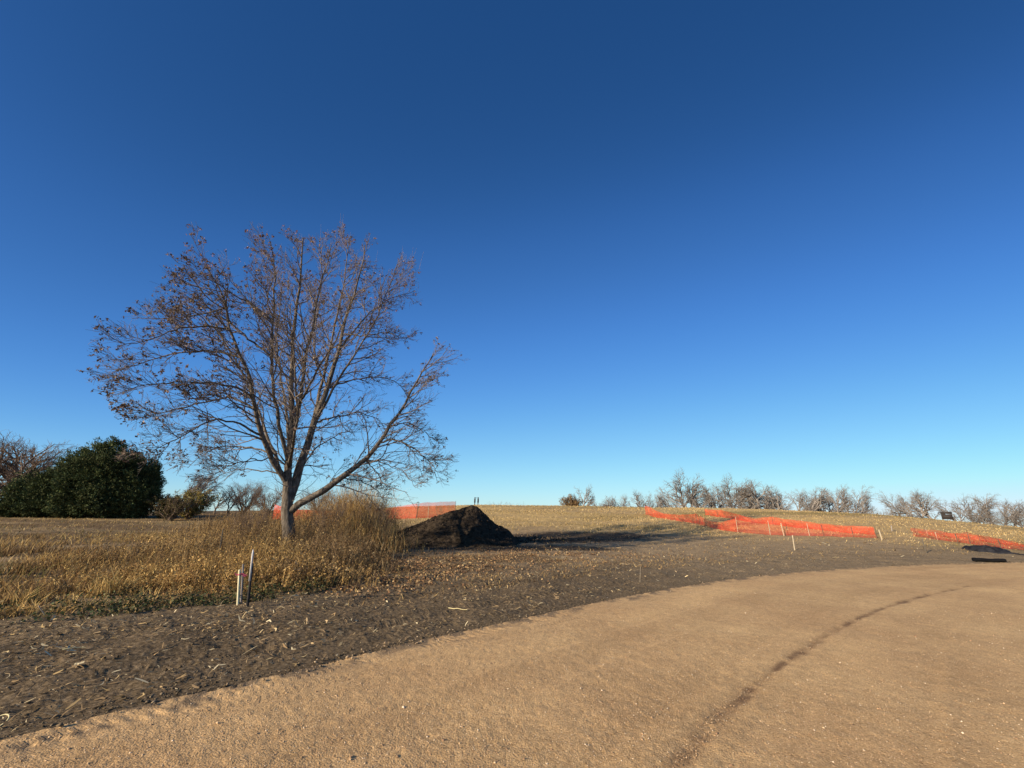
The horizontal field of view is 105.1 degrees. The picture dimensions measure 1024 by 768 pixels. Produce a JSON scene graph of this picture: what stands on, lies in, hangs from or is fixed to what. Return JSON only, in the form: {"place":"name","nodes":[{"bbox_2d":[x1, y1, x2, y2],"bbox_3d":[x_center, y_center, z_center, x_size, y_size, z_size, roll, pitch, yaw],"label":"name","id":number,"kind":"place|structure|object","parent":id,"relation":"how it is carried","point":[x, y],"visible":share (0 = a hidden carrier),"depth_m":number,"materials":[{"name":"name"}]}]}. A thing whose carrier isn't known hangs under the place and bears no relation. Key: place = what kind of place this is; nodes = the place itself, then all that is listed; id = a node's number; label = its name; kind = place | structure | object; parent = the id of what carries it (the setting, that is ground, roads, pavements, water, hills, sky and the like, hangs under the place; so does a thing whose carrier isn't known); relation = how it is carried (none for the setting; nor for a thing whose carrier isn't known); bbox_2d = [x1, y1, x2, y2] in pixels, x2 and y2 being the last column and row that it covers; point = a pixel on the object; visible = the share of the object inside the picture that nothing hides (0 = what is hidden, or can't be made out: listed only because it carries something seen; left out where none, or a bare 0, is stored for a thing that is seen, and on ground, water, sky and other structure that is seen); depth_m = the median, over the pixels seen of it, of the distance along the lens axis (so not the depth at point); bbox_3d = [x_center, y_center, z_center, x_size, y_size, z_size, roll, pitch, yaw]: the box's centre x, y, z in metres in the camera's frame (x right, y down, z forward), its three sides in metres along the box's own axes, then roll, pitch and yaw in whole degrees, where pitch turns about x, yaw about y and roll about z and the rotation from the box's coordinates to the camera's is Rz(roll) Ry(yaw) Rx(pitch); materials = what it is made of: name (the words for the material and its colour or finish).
{"place":"outdoors","nodes":[
{"label":"outdoors","id":0,"kind":"place"},
{"bbox_2d":[0,562,1023,767],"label":"gravel road","id":1,"kind":"structure","parent":0,"point":[971,589],"depth_m":3.77,"materials":[{"name":"beige gravel"}]},
{"bbox_2d":[0,505,1023,739],"bbox_3d":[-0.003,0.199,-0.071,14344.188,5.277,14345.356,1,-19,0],"label":"field ground","id":2,"kind":"structure","parent":0,"point":[392,613],"depth_m":8.43,"materials":[{"name":"brown soil"}]},
{"bbox_2d":[0,474,46,517],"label":"evergreen tree","id":3,"kind":"object","parent":2,"relation":"on","point":[6,506],"visible":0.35,"depth_m":44.16,"materials":[{"name":"green plant"}]},
{"bbox_2d":[1,457,52,482],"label":"bare tree","id":4,"kind":"object","parent":2,"relation":"on","point":[11,475],"visible":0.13,"depth_m":51.48,"materials":[{"name":"brown plant"}]},
{"bbox_2d":[0,445,57,492],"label":"bare tree","id":5,"kind":"object","parent":2,"relation":"on","point":[35,464],"visible":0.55,"depth_m":52.53,"materials":[{"name":"brown plant"}]},
{"bbox_2d":[0,429,69,488],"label":"bare tree","id":6,"kind":"object","parent":2,"relation":"on","point":[5,452],"visible":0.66,"depth_m":57.69,"materials":[{"name":"brown plant"}]},
{"bbox_2d":[0,435,77,497],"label":"bare tree","id":7,"kind":"object","parent":2,"relation":"on","point":[14,467],"visible":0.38,"depth_m":56.96,"materials":[{"name":"brown plant"}]},
{"bbox_2d":[2,440,75,483],"bbox_3d":[-75.563,14.345,60.948,7.097,11.824,7.812,-9,-21,28],"label":"bare tree","id":8,"kind":"object","parent":2,"relation":"on","point":[23,452],"visible":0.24,"depth_m":61.39,"materials":[{"name":"brown plant"}]},
{"bbox_2d":[6,451,100,517],"bbox_3d":[-53.711,11.877,46.957,9.652,8.526,6.703,1,-19,0],"label":"evergreen tree","id":9,"kind":"object","parent":2,"relation":"on","point":[37,489],"visible":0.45,"depth_m":44.70,"materials":[{"name":"green plant"}]},
{"bbox_2d":[41,435,151,517],"bbox_3d":[-49.736,11.299,47.911,9.281,10.253,8.576,1,-19,0],"label":"evergreen tree","id":10,"kind":"object","parent":2,"relation":"on","point":[86,499],"visible":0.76,"depth_m":45.59,"materials":[{"name":"green plant"}]},
{"bbox_2d":[94,451,167,517],"bbox_3d":[-46.184,12.432,48.383,5.938,8.515,5.984,12,-22,-30],"label":"evergreen tree","id":11,"kind":"object","parent":2,"relation":"on","point":[146,483],"visible":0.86,"depth_m":46.93,"materials":[{"name":"green plant"}]},
{"bbox_2d":[143,494,182,517],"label":"shrub","id":12,"kind":"object","parent":2,"relation":"on","point":[161,499],"visible":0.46,"depth_m":47.18,"materials":[{"name":"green plant"}]},
{"bbox_2d":[153,495,198,520],"bbox_3d":[-38.332,13.958,44.159,3.859,3.001,3.755,1,-19,0],"label":"shrub","id":13,"kind":"object","parent":2,"relation":"on","point":[173,510],"visible":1,"depth_m":43.99,"materials":[{"name":"brown plant"}]},
{"bbox_2d":[0,564,361,624],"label":"green weeds","id":14,"kind":"object","parent":2,"relation":"on","point":[118,607],"visible":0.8,"depth_m":7.11,"materials":[{"name":"green plant"}]},
{"bbox_2d":[0,514,391,619],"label":"dry grass","id":15,"kind":"structure","parent":2,"relation":"on","point":[24,598],"depth_m":10.49,"materials":[{"name":"beige plant"}]},
{"bbox_2d":[180,473,213,506],"bbox_3d":[-46.247,16.240,57.046,4.433,6.235,3.885,5,-19,-12],"label":"bare tree","id":16,"kind":"object","parent":2,"relation":"on","point":[195,487],"visible":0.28,"depth_m":57.05,"materials":[{"name":"brown plant"}]},
{"bbox_2d":[174,487,221,518],"bbox_3d":[-38.075,14.325,46.976,4.620,3.926,5.058,-9,-21,27],"label":"shrub","id":17,"kind":"object","parent":2,"relation":"on","point":[190,513],"visible":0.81,"depth_m":46.73,"materials":[{"name":"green plant"}]},
{"bbox_2d":[182,471,222,496],"bbox_3d":[-46.945,16.452,59.675,4.292,7.218,3.899,8,-20,-21],"label":"bare tree","id":18,"kind":"object","parent":2,"relation":"on","point":[216,486],"visible":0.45,"depth_m":60.38,"materials":[{"name":"brown plant"}]},
{"bbox_2d":[213,489,228,514],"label":"bare tree","id":19,"kind":"object","parent":2,"relation":"on","point":[222,502],"visible":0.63,"depth_m":57.67,"materials":[{"name":"brown plant"}]},
{"bbox_2d":[0,504,455,602],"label":"weed stalks","id":20,"kind":"object","parent":2,"relation":"on","point":[285,563],"visible":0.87,"depth_m":11.31,"materials":[{"name":"beige plant"}]},
{"bbox_2d":[220,484,252,514],"bbox_3d":[-40.160,16.711,56.941,2.921,5.058,4.890,1,-19,0],"label":"bare tree","id":21,"kind":"object","parent":2,"relation":"on","point":[226,501],"visible":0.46,"depth_m":56.37,"materials":[{"name":"brown plant"}]},
{"bbox_2d":[235,569,246,604],"bbox_3d":[-5.118,3.833,7.308,0.205,0.688,0.050,12,-22,-30],"label":"survey stake","id":22,"kind":"object","parent":2,"relation":"on","point":[239,574],"visible":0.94,"depth_m":7.33,"materials":[{"name":"white wood"}]},
{"bbox_2d":[240,564,243,602],"bbox_3d":[-5.225,3.906,7.587,0.145,0.779,0.012,12,-22,-29],"label":"survey stake","id":23,"kind":"object","parent":2,"relation":"on","point":[241,593],"visible":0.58,"depth_m":7.58,"materials":[{"name":"grey wood"}]},
{"bbox_2d":[220,477,274,514],"bbox_3d":[-36.201,15.333,53.243,6.315,5.756,6.878,-14,-24,37],"label":"bare bush","id":24,"kind":"object","parent":2,"relation":"on","point":[237,498],"visible":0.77,"depth_m":52.70,"materials":[{"name":"brown plant"}]},
{"bbox_2d":[246,550,253,606],"bbox_3d":[-4.841,3.627,7.255,0.135,1.044,0.054,12,-22,-29],"label":"marker post","id":25,"kind":"object","parent":2,"relation":"on","point":[250,582],"visible":0.85,"depth_m":7.24,"materials":[{"name":"white plastic"}]},
{"bbox_2d":[225,501,280,538],"bbox_3d":[-12.213,6.695,18.412,2.225,2.483,2.043,-8,-21,25],"label":"bare bush","id":26,"kind":"object","parent":2,"relation":"on","point":[251,524],"visible":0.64,"depth_m":18.30,"materials":[{"name":"brown plant"}]},
{"bbox_2d":[248,483,266,512],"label":"bare tree","id":27,"kind":"object","parent":2,"relation":"on","point":[258,497],"visible":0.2,"depth_m":65.86,"materials":[{"name":"brown plant"}]},
{"bbox_2d":[250,482,281,516],"bbox_3d":[-31.569,15.339,51.313,5.122,4.669,5.578,14,-23,-33],"label":"bare bush","id":28,"kind":"object","parent":2,"relation":"on","point":[277,499],"visible":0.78,"depth_m":50.72,"materials":[{"name":"plant"}]},
{"bbox_2d":[76,214,469,542],"bbox_3d":[-10.424,-2.030,19.774,14.563,19.952,13.186,13,-22,-32],"label":"maple tree","id":29,"kind":"object","parent":2,"relation":"on","point":[290,484],"visible":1,"depth_m":17.24,"materials":[{"name":"brown plant"}]},
{"bbox_2d":[142,469,453,555],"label":"tall reeds","id":30,"kind":"object","parent":2,"relation":"on","point":[383,530],"visible":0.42,"depth_m":24.62,"materials":[{"name":"beige plant"}]},
{"bbox_2d":[299,485,338,513],"bbox_3d":[-27.320,16.505,55.642,5.489,4.548,5.978,7,-20,-16],"label":"bare bush","id":31,"kind":"object","parent":2,"relation":"on","point":[315,499],"visible":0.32,"depth_m":54.77,"materials":[{"name":"brown plant"}]},
{"bbox_2d":[307,494,356,530],"bbox_3d":[-9.954,7.538,21.733,2.561,3.113,2.790,8,-20,-20],"label":"bare bush","id":32,"kind":"object","parent":2,"relation":"on","point":[331,510],"visible":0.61,"depth_m":21.47,"materials":[{"name":"brown plant"}]},
{"bbox_2d":[318,490,350,508],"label":"bare bush","id":33,"kind":"object","parent":2,"relation":"on","point":[332,499],"visible":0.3,"depth_m":52.54,"materials":[{"name":"brown plant"}]},
{"bbox_2d":[273,501,455,519],"bbox_3d":[-18.143,14.920,46.231,23.082,2.491,1.899,-2,-19,7],"label":"safety fence","id":34,"kind":"object","parent":2,"relation":"on","point":[428,506],"visible":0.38,"depth_m":44.84,"materials":[{"name":"plastic"}]},
{"bbox_2d":[354,497,398,529],"bbox_3d":[-8.116,8.089,23.224,2.692,3.005,2.472,-5,-20,18],"label":"bare bush","id":35,"kind":"object","parent":2,"relation":"on","point":[381,517],"visible":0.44,"depth_m":23.28,"materials":[{"name":"brown plant"}]},
{"bbox_2d":[389,505,519,546],"bbox_3d":[-4.259,8.823,24.530,10.896,2.480,6.800,3,-19,-7],"label":"soil mound","id":36,"kind":"object","parent":2,"relation":"on","point":[477,537],"visible":0.58,"depth_m":23.05,"materials":[{"name":"black soil"}]},
{"bbox_2d":[24,563,935,736],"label":"gravel berm","id":37,"kind":"structure","parent":2,"relation":"on","point":[61,724],"depth_m":4.83,"materials":[{"name":"gravel"}]},
{"bbox_2d":[176,546,814,601],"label":"fallen leaves","id":38,"kind":"object","parent":2,"relation":"on","point":[414,566],"visible":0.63,"depth_m":13.24,"materials":[{"name":"plant"}]},
{"bbox_2d":[394,506,609,545],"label":"soil lumps","id":39,"kind":"object","parent":2,"relation":"on","point":[534,537],"visible":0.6,"depth_m":24.63,"materials":[{"name":"black soil"}]},
{"bbox_2d":[0,542,1016,737],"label":"soil clods","id":40,"kind":"object","parent":2,"relation":"on","point":[177,693],"visible":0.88,"depth_m":5.17,"materials":[{"name":"brown soil"}]},
{"bbox_2d":[0,509,1023,731],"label":"straw litter","id":41,"kind":"object","parent":2,"relation":"on","point":[203,629],"visible":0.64,"depth_m":7.56,"materials":[{"name":"beige plant"}]},
{"bbox_2d":[0,504,1023,548],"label":"corn stubble","id":42,"kind":"object","parent":2,"relation":"on","point":[571,507],"visible":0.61,"depth_m":39.15,"materials":[{"name":"beige plant"}]},
{"bbox_2d":[559,494,583,505],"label":"rust bush","id":43,"kind":"object","parent":2,"relation":"on","point":[569,501],"visible":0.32,"depth_m":131.88,"materials":[{"name":"brown plant"}]},
{"bbox_2d":[575,484,595,505],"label":"bare tree","id":44,"kind":"object","parent":2,"relation":"on","point":[590,502],"visible":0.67,"depth_m":141.92,"materials":[{"name":"grey plant"}]},
{"bbox_2d":[589,501,619,506],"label":"bare bush","id":45,"kind":"object","parent":2,"relation":"on","point":[594,503],"visible":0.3,"depth_m":111.60,"materials":[{"name":"plant"}]},
{"bbox_2d":[605,495,616,506],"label":"bare tree","id":46,"kind":"object","parent":2,"relation":"on","point":[612,503],"visible":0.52,"depth_m":150.16,"materials":[{"name":"brown plant"}]},
{"bbox_2d":[615,495,631,506],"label":"bare tree","id":47,"kind":"object","parent":2,"relation":"on","point":[624,502],"visible":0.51,"depth_m":151.67,"materials":[{"name":"brown plant"}]},
{"bbox_2d":[628,491,651,506],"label":"bare tree","id":48,"kind":"object","parent":2,"relation":"on","point":[638,501],"visible":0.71,"depth_m":143.69,"materials":[{"name":"grey plant"}]},
{"bbox_2d":[641,492,665,507],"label":"bare tree","id":49,"kind":"object","parent":2,"relation":"on","point":[652,504],"visible":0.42,"depth_m":142.92,"materials":[{"name":"brown plant"}]},
{"bbox_2d":[654,494,666,507],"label":"bare tree","id":50,"kind":"object","parent":2,"relation":"on","point":[659,503],"visible":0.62,"depth_m":134.91,"materials":[{"name":"plant"}]},
{"bbox_2d":[656,488,685,507],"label":"bare tree","id":51,"kind":"object","parent":2,"relation":"on","point":[666,504],"visible":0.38,"depth_m":135.50,"materials":[{"name":"plant"}]},
{"bbox_2d":[657,467,715,507],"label":"bare tree","id":52,"kind":"object","parent":2,"relation":"on","point":[695,491],"visible":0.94,"depth_m":122.29,"materials":[{"name":"plant"}]},
{"bbox_2d":[645,506,737,531],"bbox_3d":[17.773,13.841,40.918,1.050,2.745,19.319,2,-19,-4],"label":"safety fence","id":53,"kind":"object","parent":2,"relation":"on","point":[730,526],"visible":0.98,"depth_m":38.77,"materials":[{"name":"plastic"}]},
{"bbox_2d":[684,486,698,507],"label":"bare tree","id":54,"kind":"object","parent":2,"relation":"on","point":[689,492],"visible":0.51,"depth_m":122.78,"materials":[{"name":"plant"}]},
{"bbox_2d":[699,487,715,507],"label":"bare tree","id":55,"kind":"object","parent":2,"relation":"on","point":[713,505],"visible":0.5,"depth_m":121.24,"materials":[{"name":"plant"}]},
{"bbox_2d":[698,483,734,507],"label":"bare tree","id":56,"kind":"object","parent":2,"relation":"on","point":[720,506],"visible":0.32,"depth_m":126.95,"materials":[{"name":"plant"}]},
{"bbox_2d":[708,474,765,508],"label":"bare tree","id":57,"kind":"object","parent":2,"relation":"on","point":[729,503],"visible":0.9,"depth_m":116.45,"materials":[{"name":"brown plant"}]},
{"bbox_2d":[725,483,749,508],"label":"bare tree","id":58,"kind":"object","parent":2,"relation":"on","point":[738,497],"visible":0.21,"depth_m":128.62,"materials":[{"name":"plant"}]},
{"bbox_2d":[727,480,775,508],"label":"bare tree","id":59,"kind":"object","parent":2,"relation":"on","point":[756,499],"visible":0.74,"depth_m":114.83,"materials":[{"name":"brown plant"}]},
{"bbox_2d":[731,480,774,508],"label":"bare tree","id":60,"kind":"object","parent":2,"relation":"on","point":[750,496],"visible":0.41,"depth_m":118.25,"materials":[{"name":"brown plant"}]},
{"bbox_2d":[764,489,781,509],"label":"bare tree","id":61,"kind":"object","parent":2,"relation":"on","point":[775,506],"visible":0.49,"depth_m":114.61,"materials":[{"name":"brown plant"}]},
{"bbox_2d":[756,487,795,509],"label":"bare tree","id":62,"kind":"object","parent":2,"relation":"on","point":[777,501],"visible":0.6,"depth_m":113.55,"materials":[{"name":"grey plant"}]},
{"bbox_2d":[705,509,873,533],"bbox_3d":[24.404,13.017,37.989,0.850,2.192,20.631,3,-19,-6],"label":"safety fence","id":63,"kind":"object","parent":2,"relation":"on","point":[769,519],"visible":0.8,"depth_m":35.73,"materials":[{"name":"plastic"}]},
{"bbox_2d":[784,490,811,510],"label":"bare tree","id":64,"kind":"object","parent":2,"relation":"on","point":[800,500],"visible":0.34,"depth_m":115.39,"materials":[{"name":"brown plant"}]},
{"bbox_2d":[736,519,877,538],"bbox_3d":[21.261,10.652,28.967,8.430,1.303,0.750,-15,-24,38],"label":"safety fence","id":65,"kind":"object","parent":2,"relation":"on","point":[814,526],"visible":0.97,"depth_m":28.89,"materials":[{"name":"plastic"}]},
{"bbox_2d":[791,489,828,511],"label":"bare tree","id":66,"kind":"object","parent":2,"relation":"on","point":[803,504],"visible":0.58,"depth_m":109.93,"materials":[{"name":"brown plant"}]},
{"bbox_2d":[809,487,835,510],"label":"bare tree","id":67,"kind":"object","parent":2,"relation":"on","point":[817,504],"visible":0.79,"depth_m":108.33,"materials":[{"name":"grey plant"}]},
{"bbox_2d":[802,487,845,511],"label":"bare tree","id":68,"kind":"object","parent":2,"relation":"on","point":[829,504],"visible":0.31,"depth_m":112.11,"materials":[{"name":"brown plant"}]},
{"bbox_2d":[818,486,860,512],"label":"bare tree","id":69,"kind":"object","parent":2,"relation":"on","point":[850,505],"visible":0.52,"depth_m":105.19,"materials":[{"name":"brown plant"}]},
{"bbox_2d":[827,484,875,513],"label":"bare tree","id":70,"kind":"object","parent":2,"relation":"on","point":[861,504],"visible":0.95,"depth_m":100.89,"materials":[{"name":"plant"}]},
{"bbox_2d":[848,494,879,513],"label":"bare tree","id":71,"kind":"object","parent":2,"relation":"on","point":[865,505],"visible":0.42,"depth_m":103.50,"materials":[{"name":"plant"}]},
{"bbox_2d":[864,508,895,515],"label":"bare bush","id":72,"kind":"object","parent":2,"relation":"on","point":[879,512],"visible":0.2,"depth_m":91.91,"materials":[{"name":"plant"}]},
{"bbox_2d":[874,492,916,516],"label":"bare tree","id":73,"kind":"object","parent":2,"relation":"on","point":[888,503],"visible":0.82,"depth_m":83.85,"materials":[{"name":"grey plant"}]},
{"bbox_2d":[893,495,918,516],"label":"bare tree","id":74,"kind":"object","parent":2,"relation":"on","point":[903,508],"visible":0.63,"depth_m":83.22,"materials":[{"name":"plant"}]},
{"bbox_2d":[900,490,939,518],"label":"bare tree","id":75,"kind":"object","parent":2,"relation":"on","point":[914,504],"visible":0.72,"depth_m":80.33,"materials":[{"name":"grey plant"}]},
{"bbox_2d":[901,488,941,517],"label":"bare tree","id":76,"kind":"object","parent":2,"relation":"on","point":[923,512],"visible":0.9,"depth_m":78.75,"materials":[{"name":"grey plant"}]},
{"bbox_2d":[940,512,953,520],"bbox_3d":[69.562,21.603,62.539,1.618,2.268,1.602,18,-25,-40],"label":"hunting stand","id":77,"kind":"object","parent":2,"relation":"on","point":[943,516],"visible":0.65,"depth_m":62.32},
{"bbox_2d":[928,497,971,521],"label":"bare tree","id":78,"kind":"object","parent":2,"relation":"on","point":[945,510],"visible":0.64,"depth_m":74.58,"materials":[{"name":"plant"}]},
{"bbox_2d":[911,528,1023,549],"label":"safety fence","id":79,"kind":"object","parent":2,"relation":"on","point":[978,540],"visible":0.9,"depth_m":23.57,"materials":[{"name":"plastic"}]},
{"bbox_2d":[919,530,1023,546],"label":"safety fence","id":80,"kind":"object","parent":2,"relation":"on","point":[975,537],"visible":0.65,"depth_m":25.20,"materials":[{"name":"plastic"}]},
{"bbox_2d":[948,493,1002,522],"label":"bare tree","id":81,"kind":"object","parent":2,"relation":"on","point":[969,510],"visible":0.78,"depth_m":70.35,"materials":[{"name":"plant"}]},
{"bbox_2d":[963,494,992,522],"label":"bare tree","id":82,"kind":"object","parent":2,"relation":"on","point":[980,506],"visible":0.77,"depth_m":69.56,"materials":[{"name":"grey plant"}]},
{"bbox_2d":[953,509,1005,524],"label":"bush","id":83,"kind":"object","parent":2,"relation":"on","point":[970,518],"visible":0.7,"depth_m":68.05,"materials":[{"name":"plant"}]},
{"bbox_2d":[971,557,1006,561],"bbox_3d":[20.156,7.442,16.561,1.144,0.178,0.176,-2,-19,9],"label":"drain pipe","id":84,"kind":"object","parent":2,"relation":"on","point":[974,559],"visible":1,"depth_m":16.52,"materials":[{"name":"black plastic"}]},
{"bbox_2d":[961,545,1023,554],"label":"silt fabric","id":85,"kind":"object","parent":2,"relation":"on","point":[986,548],"visible":1,"depth_m":20.04,"materials":[{"name":"black fabric"}]},
{"bbox_2d":[986,507,1023,527],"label":"bush","id":86,"kind":"object","parent":2,"relation":"on","point":[1008,517],"visible":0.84,"depth_m":62.57,"materials":[{"name":"grey plant"}]},
{"bbox_2d":[992,500,1022,524],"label":"bare tree","id":87,"kind":"object","parent":2,"relation":"on","point":[1006,510],"visible":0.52,"depth_m":67.77,"materials":[{"name":"plant"}]},
{"bbox_2d":[997,500,1023,525],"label":"bare tree","id":88,"kind":"object","parent":2,"relation":"on","point":[1018,511],"visible":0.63,"depth_m":63.59,"materials":[{"name":"plant"}]},
{"bbox_2d":[1006,500,1023,517],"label":"bare tree","id":89,"kind":"object","parent":2,"relation":"on","point":[1022,511],"visible":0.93,"depth_m":61.98,"materials":[{"name":"plant"}]},
{"bbox_2d":[0,0,1023,526],"label":"sky","id":90,"kind":"structure","parent":0,"point":[779,244],"materials":[{"name":"blue"}]}
]}

